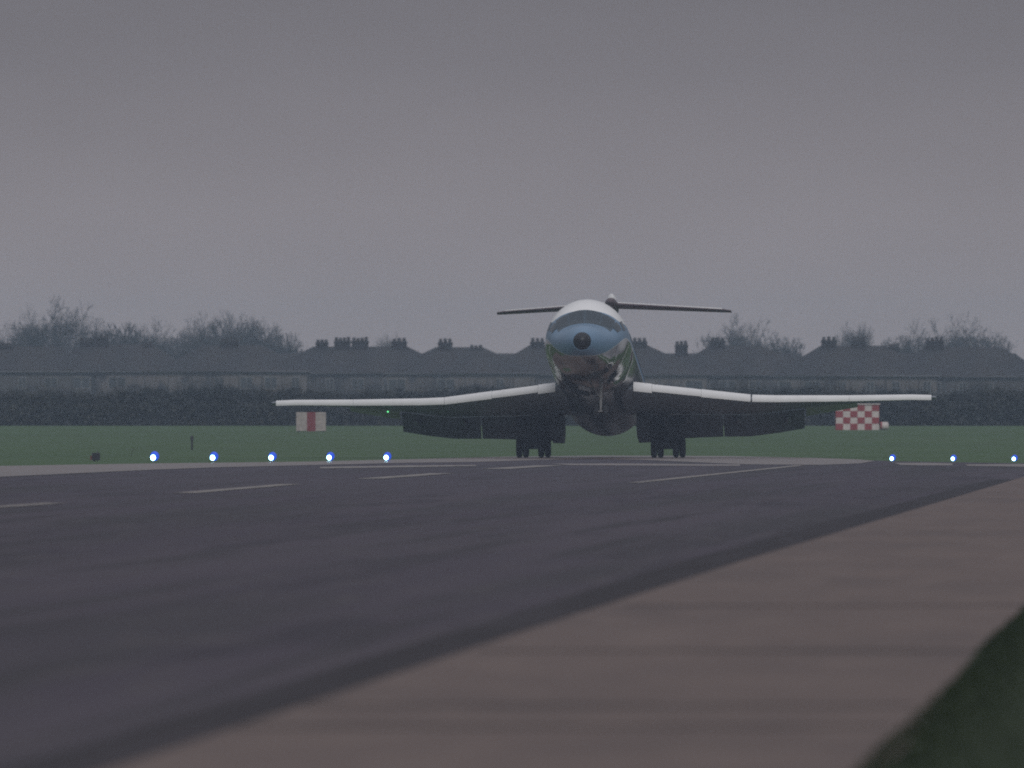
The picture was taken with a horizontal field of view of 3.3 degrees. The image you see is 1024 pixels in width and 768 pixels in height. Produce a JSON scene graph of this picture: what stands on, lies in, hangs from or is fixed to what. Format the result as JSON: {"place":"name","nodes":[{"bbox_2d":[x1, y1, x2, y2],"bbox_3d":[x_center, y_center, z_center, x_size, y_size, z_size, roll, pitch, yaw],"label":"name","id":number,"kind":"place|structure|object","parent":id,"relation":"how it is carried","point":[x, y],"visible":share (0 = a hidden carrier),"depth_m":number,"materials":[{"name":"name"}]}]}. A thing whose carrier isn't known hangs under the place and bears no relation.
{"place":"outdoors","nodes":[
{"label":"outdoors","id":0,"kind":"place"},
{"bbox_2d":[0,342,99,395],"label":"house","id":1,"kind":"structure","parent":0,"point":[20,362],"depth_m":1884.20,"materials":[{"name":"tile"}]},
{"bbox_2d":[18,377,26,388],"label":"window","id":2,"kind":"structure","parent":1,"relation":"in","point":[20,379],"depth_m":1884.13,"materials":[{"name":"grey glass"}]},
{"bbox_2d":[44,377,57,388],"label":"window","id":3,"kind":"structure","parent":1,"relation":"in","point":[51,379],"depth_m":1884.13,"materials":[{"name":"grey glass"}]},
{"bbox_2d":[73,377,89,388],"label":"window","id":4,"kind":"structure","parent":1,"relation":"in","point":[83,382],"depth_m":1883.67,"materials":[{"name":"grey glass"}]},
{"bbox_2d":[72,334,175,394],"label":"house","id":5,"kind":"structure","parent":0,"point":[100,352],"depth_m":1899.85,"materials":[{"name":"tile"}]},
{"bbox_2d":[108,377,125,388],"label":"window","id":6,"kind":"structure","parent":5,"relation":"in","point":[111,383],"depth_m":1898.90,"materials":[{"name":"grey glass"}]},
{"bbox_2d":[155,337,313,394],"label":"house","id":7,"kind":"structure","parent":0,"point":[230,355],"depth_m":1883.48,"materials":[{"name":"tile"}]},
{"bbox_2d":[216,377,222,386],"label":"window","id":8,"kind":"structure","parent":7,"relation":"in","point":[217,378],"depth_m":1883.21,"materials":[{"name":"grey glass"}]},
{"bbox_2d":[240,377,252,388],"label":"window","id":9,"kind":"structure","parent":7,"relation":"in","point":[242,379],"depth_m":1883.21,"materials":[{"name":"grey glass"}]},
{"bbox_2d":[264,377,276,388],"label":"window","id":10,"kind":"structure","parent":7,"relation":"in","point":[266,379],"depth_m":1883.21,"materials":[{"name":"grey glass"}]},
{"bbox_2d":[291,377,299,387],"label":"window","id":11,"kind":"structure","parent":7,"relation":"in","point":[297,380],"depth_m":1882.75,"materials":[{"name":"grey glass"}]},
{"bbox_2d":[279,353,298,358],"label":"house","id":12,"kind":"structure","parent":0,"point":[288,355],"depth_m":1931.44,"materials":[{"name":"tile"}]},
{"bbox_2d":[327,452,333,461],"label":"runway lamp","id":13,"kind":"object","parent":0,"point":[330,456],"visible":1,"depth_m":731.92,"materials":[{"name":"blue"}]},
{"bbox_2d":[289,337,421,395],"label":"house","id":14,"kind":"structure","parent":0,"point":[360,355],"depth_m":1899.04,"materials":[{"name":"tile"}]},
{"bbox_2d":[326,378,333,389],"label":"window","id":15,"kind":"structure","parent":14,"relation":"in","point":[330,383],"depth_m":1897.98,"materials":[{"name":"grey glass"}]},
{"bbox_2d":[351,378,363,389],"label":"window","id":16,"kind":"structure","parent":14,"relation":"in","point":[361,380],"depth_m":1897.51,"materials":[{"name":"grey glass"}]},
{"bbox_2d":[383,378,385,389],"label":"window","id":17,"kind":"structure","parent":14,"relation":"in","point":[384,379],"depth_m":1897.51,"materials":[{"name":"grey glass"}]},
{"bbox_2d":[384,452,390,460],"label":"runway lamp","id":18,"kind":"object","parent":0,"point":[387,455],"visible":1,"depth_m":733.82,"materials":[{"name":"blue"}]},
{"bbox_2d":[0,455,870,476],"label":"pavement","id":19,"kind":"structure","parent":0,"point":[23,470],"depth_m":718.24,"materials":[{"name":"concrete"}]},
{"bbox_2d":[272,294,940,456],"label":"airliner","id":20,"kind":"object","parent":19,"relation":"on","point":[602,388],"visible":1,"depth_m":798.27,"materials":[{"name":"white metal"}]},
{"bbox_2d":[550,322,556,332],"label":"side window","id":21,"kind":"structure","parent":20,"relation":"in","point":[553,327],"depth_m":784.46,"materials":[{"name":"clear glass"}]},
{"bbox_2d":[550,413,565,442],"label":"gear door","id":22,"kind":"structure","parent":20,"relation":"in","point":[557,424],"depth_m":798.76,"materials":[{"name":"metal"}]},
{"bbox_2d":[613,322,621,332],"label":"side window","id":23,"kind":"structure","parent":20,"relation":"in","point":[616,327],"depth_m":784.27,"materials":[{"name":"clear glass"}]},
{"bbox_2d":[636,412,651,442],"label":"gear door","id":24,"kind":"structure","parent":20,"relation":"in","point":[643,422],"depth_m":798.57,"materials":[{"name":"metal"}]},
{"bbox_2d":[383,338,539,392],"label":"house","id":25,"kind":"structure","parent":0,"point":[444,356],"depth_m":1882.49,"materials":[{"name":"tile"}]},
{"bbox_2d":[388,379,405,390],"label":"window","id":26,"kind":"structure","parent":25,"relation":"in","point":[401,381],"depth_m":1882.29,"materials":[{"name":"grey glass"}]},
{"bbox_2d":[437,379,454,390],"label":"window","id":27,"kind":"structure","parent":25,"relation":"in","point":[451,381],"depth_m":1882.29,"materials":[{"name":"grey glass"}]},
{"bbox_2d":[497,379,503,387],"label":"window","id":28,"kind":"structure","parent":25,"relation":"in","point":[499,386],"depth_m":1881.83,"materials":[{"name":"grey glass"}]},
{"bbox_2d":[422,353,514,357],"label":"house","id":29,"kind":"structure","parent":0,"point":[506,355],"depth_m":1930.47,"materials":[{"name":"tile"}]},
{"bbox_2d":[0,459,1023,767],"bbox_3d":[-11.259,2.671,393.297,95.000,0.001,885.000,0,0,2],"label":"runway","id":30,"kind":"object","parent":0,"point":[132,599],"visible":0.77,"depth_m":256.20,"materials":[{"name":"grey asphalt"}]},
{"bbox_2d":[0,503,57,506],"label":"runway marking","id":31,"kind":"object","parent":30,"relation":"on","point":[26,504],"visible":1,"depth_m":389.96,"materials":[{"name":"paint"}]},
{"bbox_2d":[177,484,295,492],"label":"runway marking","id":32,"kind":"object","parent":30,"relation":"on","point":[235,488],"visible":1,"depth_m":472.05,"materials":[{"name":"paint"}]},
{"bbox_2d":[320,465,476,467],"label":"runway marking","id":33,"kind":"object","parent":30,"relation":"on","point":[396,466],"visible":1,"depth_m":665.03,"materials":[{"name":"paint"}]},
{"bbox_2d":[357,473,449,478],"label":"runway marking","id":34,"kind":"object","parent":30,"relation":"on","point":[403,476],"visible":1,"depth_m":560.57,"materials":[{"name":"paint"}]},
{"bbox_2d":[6,479,1013,767],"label":"runway edge strip","id":35,"kind":"object","parent":30,"relation":"on","point":[166,733],"visible":1,"depth_m":146.41,"materials":[{"name":"concrete"}]},
{"bbox_2d":[484,465,560,468],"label":"runway marking","id":36,"kind":"object","parent":30,"relation":"on","point":[522,467],"visible":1,"depth_m":652.30,"materials":[{"name":"paint"}]},
{"bbox_2d":[628,465,802,482],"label":"runway marking","id":37,"kind":"object","parent":30,"relation":"on","point":[712,474],"visible":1,"depth_m":578.65,"materials":[{"name":"paint"}]},
{"bbox_2d":[0,426,1023,465],"bbox_3d":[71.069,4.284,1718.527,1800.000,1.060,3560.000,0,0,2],"label":"grass ground","id":38,"kind":"structure","parent":0,"point":[49,445],"depth_m":979.38,"materials":[{"name":"green plant"}]},
{"bbox_2d":[0,303,52,345],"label":"bare tree","id":39,"kind":"object","parent":38,"relation":"on","point":[11,338],"visible":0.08,"depth_m":2245.73,"materials":[{"name":"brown plant"}]},
{"bbox_2d":[4,296,110,350],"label":"bare tree","id":40,"kind":"object","parent":38,"relation":"on","point":[38,337],"visible":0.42,"depth_m":2192.03,"materials":[{"name":"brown plant"}]},
{"bbox_2d":[55,315,121,351],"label":"bare tree","id":41,"kind":"object","parent":38,"relation":"on","point":[69,344],"visible":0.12,"depth_m":2185.39,"materials":[{"name":"brown plant"}]},
{"bbox_2d":[90,450,99,460],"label":"junction box","id":42,"kind":"object","parent":38,"relation":"on","point":[94,456],"visible":1,"depth_m":741.73,"materials":[{"name":"grey metal"}]},
{"bbox_2d":[102,321,156,344],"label":"bare tree","id":43,"kind":"object","parent":38,"relation":"on","point":[122,338],"visible":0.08,"depth_m":2223.16,"materials":[{"name":"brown plant"}]},
{"bbox_2d":[150,451,158,461],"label":"runway lamp","id":44,"kind":"object","parent":38,"relation":"on","point":[154,455],"visible":1,"depth_m":725.20,"materials":[{"name":"blue"}]},
{"bbox_2d":[120,317,189,355],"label":"bare tree","id":45,"kind":"object","parent":38,"relation":"on","point":[164,349],"visible":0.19,"depth_m":2204.38,"materials":[{"name":"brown plant"}]},
{"bbox_2d":[151,324,180,353],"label":"bare tree","id":46,"kind":"object","parent":38,"relation":"on","point":[160,342],"visible":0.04,"depth_m":2242.97,"materials":[{"name":"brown plant"}]},
{"bbox_2d":[163,329,220,358],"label":"bare tree","id":47,"kind":"object","parent":38,"relation":"on","point":[185,349],"visible":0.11,"depth_m":2194.73,"materials":[{"name":"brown plant"}]},
{"bbox_2d":[190,436,193,449],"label":"marker post","id":48,"kind":"object","parent":38,"relation":"on","point":[191,438],"visible":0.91,"depth_m":912.41,"materials":[{"name":"grey metal"}]},
{"bbox_2d":[176,310,229,349],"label":"bare tree","id":49,"kind":"object","parent":38,"relation":"on","point":[194,334],"visible":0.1,"depth_m":2218.71,"materials":[{"name":"brown plant"}]},
{"bbox_2d":[210,452,217,461],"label":"runway lamp","id":50,"kind":"object","parent":38,"relation":"on","point":[213,456],"visible":1,"depth_m":727.11,"materials":[{"name":"blue"}]},
{"bbox_2d":[198,310,281,344],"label":"bare tree","id":51,"kind":"object","parent":38,"relation":"on","point":[236,332],"visible":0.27,"depth_m":2232.01,"materials":[{"name":"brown plant"}]},
{"bbox_2d":[240,325,284,352],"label":"bare tree","id":52,"kind":"object","parent":38,"relation":"on","point":[264,341],"visible":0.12,"depth_m":2196.85,"materials":[{"name":"brown plant"}]},
{"bbox_2d":[269,452,276,461],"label":"runway lamp","id":53,"kind":"object","parent":38,"relation":"on","point":[272,456],"visible":0.96,"depth_m":729.01,"materials":[{"name":"blue"}]},
{"bbox_2d":[265,332,307,352],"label":"bare tree","id":54,"kind":"object","parent":38,"relation":"on","point":[289,344],"visible":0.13,"depth_m":2192.51,"materials":[{"name":"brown plant"}]},
{"bbox_2d":[296,412,325,431],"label":"striped marker","id":55,"kind":"object","parent":38,"relation":"on","point":[310,421],"visible":1,"depth_m":1166.54,"materials":[{"name":"white paint"}]},
{"bbox_2d":[372,333,401,346],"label":"bare tree","id":56,"kind":"object","parent":38,"relation":"on","point":[385,345],"visible":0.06,"depth_m":2272.78,"materials":[{"name":"brown plant"}]},
{"bbox_2d":[0,362,1023,425],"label":"hedge","id":57,"kind":"object","parent":38,"relation":"on","point":[220,405],"visible":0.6,"depth_m":1319.35,"materials":[{"name":"green plant"}]},
{"bbox_2d":[0,370,1023,394],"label":"perimeter fence","id":58,"kind":"object","parent":38,"relation":"on","point":[398,375],"visible":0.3,"depth_m":1517.52,"materials":[{"name":"metal"}]},
{"bbox_2d":[694,314,780,352],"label":"bare tree","id":59,"kind":"object","parent":38,"relation":"on","point":[732,342],"visible":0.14,"depth_m":2179.04,"materials":[{"name":"brown plant"}]},
{"bbox_2d":[729,321,776,352],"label":"bare tree","id":60,"kind":"object","parent":38,"relation":"on","point":[754,344],"visible":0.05,"depth_m":2169.09,"materials":[{"name":"brown plant"}]},
{"bbox_2d":[769,336,804,356],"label":"bare tree","id":61,"kind":"object","parent":38,"relation":"on","point":[785,349],"visible":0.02,"depth_m":2194.17,"materials":[{"name":"brown plant"}]},
{"bbox_2d":[836,323,873,345],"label":"bare tree","id":62,"kind":"object","parent":38,"relation":"on","point":[845,339],"visible":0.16,"depth_m":2218.76,"materials":[{"name":"brown plant"}]},
{"bbox_2d":[835,404,879,429],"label":"chequered hut","id":63,"kind":"object","parent":38,"relation":"on","point":[863,417],"visible":0.79,"depth_m":1205.05,"materials":[{"name":"multicoloured paint"}]},
{"bbox_2d":[880,422,888,429],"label":"marker drum","id":64,"kind":"object","parent":38,"relation":"on","point":[884,425],"visible":1,"depth_m":1203.77,"materials":[{"name":"white paint"}]},
{"bbox_2d":[881,336,912,352],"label":"bare tree","id":65,"kind":"object","parent":38,"relation":"on","point":[887,343],"visible":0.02,"depth_m":2219.81,"materials":[{"name":"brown plant"}]},
{"bbox_2d":[883,317,958,352],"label":"bare tree","id":66,"kind":"object","parent":38,"relation":"on","point":[909,348],"visible":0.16,"depth_m":2172.57,"materials":[{"name":"brown plant"}]},
{"bbox_2d":[904,312,1017,351],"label":"bare tree","id":67,"kind":"object","parent":38,"relation":"on","point":[974,342],"visible":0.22,"depth_m":2185.69,"materials":[{"name":"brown plant"}]},
{"bbox_2d":[977,335,1011,351],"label":"bare tree","id":68,"kind":"object","parent":38,"relation":"on","point":[998,344],"visible":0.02,"depth_m":2193.77,"materials":[{"name":"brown plant"}]},
{"bbox_2d":[1012,455,1017,460],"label":"runway lamp","id":69,"kind":"object","parent":38,"relation":"on","point":[1014,457],"visible":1,"depth_m":728.75,"materials":[{"name":"blue"}]},
{"bbox_2d":[0,0,1023,358],"label":"sky","id":70,"kind":"structure","parent":0,"point":[421,172],"materials":[{"name":"grey"}]},
{"bbox_2d":[508,338,556,385],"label":"house","id":71,"kind":"structure","parent":0,"point":[532,356],"depth_m":1898.56,"materials":[{"name":"tile"}]},
{"bbox_2d":[111,477,1023,767],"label":"shoulder pavement","id":72,"kind":"structure","parent":0,"point":[965,549],"depth_m":138.13,"materials":[{"name":"concrete"}]},
{"bbox_2d":[235,605,1023,726],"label":"pavement joints","id":73,"kind":"object","parent":72,"relation":"on","point":[633,705],"visible":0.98,"depth_m":122.68,"materials":[{"name":"concrete"}]},
{"bbox_2d":[562,463,739,465],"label":"runway marking","id":74,"kind":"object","parent":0,"point":[656,464],"depth_m":690.61,"materials":[{"name":"paint"}]},
{"bbox_2d":[633,338,711,389],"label":"house","id":75,"kind":"structure","parent":0,"point":[651,360],"depth_m":1881.89,"materials":[{"name":"tile"}]},
{"bbox_2d":[685,380,702,388],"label":"window","id":76,"kind":"structure","parent":75,"relation":"in","point":[691,383],"depth_m":1880.91,"materials":[{"name":"grey glass"}]},
{"bbox_2d":[666,353,800,360],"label":"house","id":77,"kind":"structure","parent":0,"point":[794,356],"depth_m":1929.16,"materials":[{"name":"tile"}]},
{"bbox_2d":[683,337,793,390],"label":"house","id":78,"kind":"structure","parent":0,"point":[715,358],"depth_m":1897.24,"materials":[{"name":"tile"}]},
{"bbox_2d":[719,381,735,390],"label":"window","id":79,"kind":"structure","parent":78,"relation":"in","point":[726,383],"depth_m":1896.12,"materials":[{"name":"grey glass"}]},
{"bbox_2d":[749,381,761,389],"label":"window","id":80,"kind":"structure","parent":78,"relation":"in","point":[759,383],"depth_m":1895.66,"materials":[{"name":"grey glass"}]},
{"bbox_2d":[770,336,940,394],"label":"house","id":81,"kind":"structure","parent":0,"point":[858,357],"depth_m":1881.02,"materials":[{"name":"tile"}]},
{"bbox_2d":[778,381,791,390],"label":"window","id":82,"kind":"structure","parent":81,"relation":"in","point":[780,383],"depth_m":1880.91,"materials":[{"name":"grey glass"}]},
{"bbox_2d":[804,381,821,387],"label":"window","id":83,"kind":"structure","parent":81,"relation":"in","point":[818,382],"depth_m":1880.45,"materials":[{"name":"grey glass"}]},
{"bbox_2d":[837,381,844,390],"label":"window","id":84,"kind":"structure","parent":81,"relation":"in","point":[841,383],"depth_m":1880.45,"materials":[{"name":"grey glass"}]},
{"bbox_2d":[866,381,874,391],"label":"window","id":85,"kind":"structure","parent":81,"relation":"in","point":[868,383],"depth_m":1880.45,"materials":[{"name":"grey glass"}]},
{"bbox_2d":[892,381,899,392],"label":"window","id":86,"kind":"structure","parent":81,"relation":"in","point":[895,382],"depth_m":1880.45,"materials":[{"name":"grey glass"}]},
{"bbox_2d":[923,381,930,392],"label":"window","id":87,"kind":"structure","parent":81,"relation":"in","point":[928,383],"depth_m":1879.99,"materials":[{"name":"grey glass"}]},
{"bbox_2d":[890,454,895,461],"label":"runway lamp","id":88,"kind":"object","parent":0,"point":[892,457],"visible":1,"depth_m":732.96,"materials":[{"name":"blue"}]},
{"bbox_2d":[896,463,951,464],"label":"pavement","id":89,"kind":"structure","parent":0,"point":[924,463],"depth_m":704.15,"materials":[{"name":"concrete"}]},
{"bbox_2d":[858,605,1023,767],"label":"verge grass","id":90,"kind":"structure","parent":0,"point":[956,687],"depth_m":120.20,"materials":[{"name":"green plant"}]},
{"bbox_2d":[900,353,1018,356],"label":"house","id":91,"kind":"structure","parent":0,"point":[906,354],"depth_m":1928.66,"materials":[{"name":"tile"}]},
{"bbox_2d":[908,337,1023,396],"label":"house","id":92,"kind":"structure","parent":0,"point":[952,364],"depth_m":1896.20,"materials":[{"name":"tile"}]},
{"bbox_2d":[938,382,940,393],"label":"window","id":93,"kind":"structure","parent":92,"relation":"in","point":[939,383],"depth_m":1895.20,"materials":[{"name":"grey glass"}]},
{"bbox_2d":[958,382,966,391],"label":"window","id":94,"kind":"structure","parent":92,"relation":"in","point":[961,389],"depth_m":1894.74,"materials":[{"name":"grey glass"}]},
{"bbox_2d":[986,382,992,392],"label":"window","id":95,"kind":"structure","parent":92,"relation":"in","point":[991,383],"depth_m":1894.74,"materials":[{"name":"grey glass"}]},
{"bbox_2d":[965,464,1023,466],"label":"pavement","id":96,"kind":"structure","parent":0,"point":[1015,465],"depth_m":677.58,"materials":[{"name":"concrete"}]},
{"bbox_2d":[1016,372,1023,391],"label":"house","id":97,"kind":"structure","parent":0,"point":[1020,383],"depth_m":1879.73,"materials":[{"name":"tile"}]}
]}

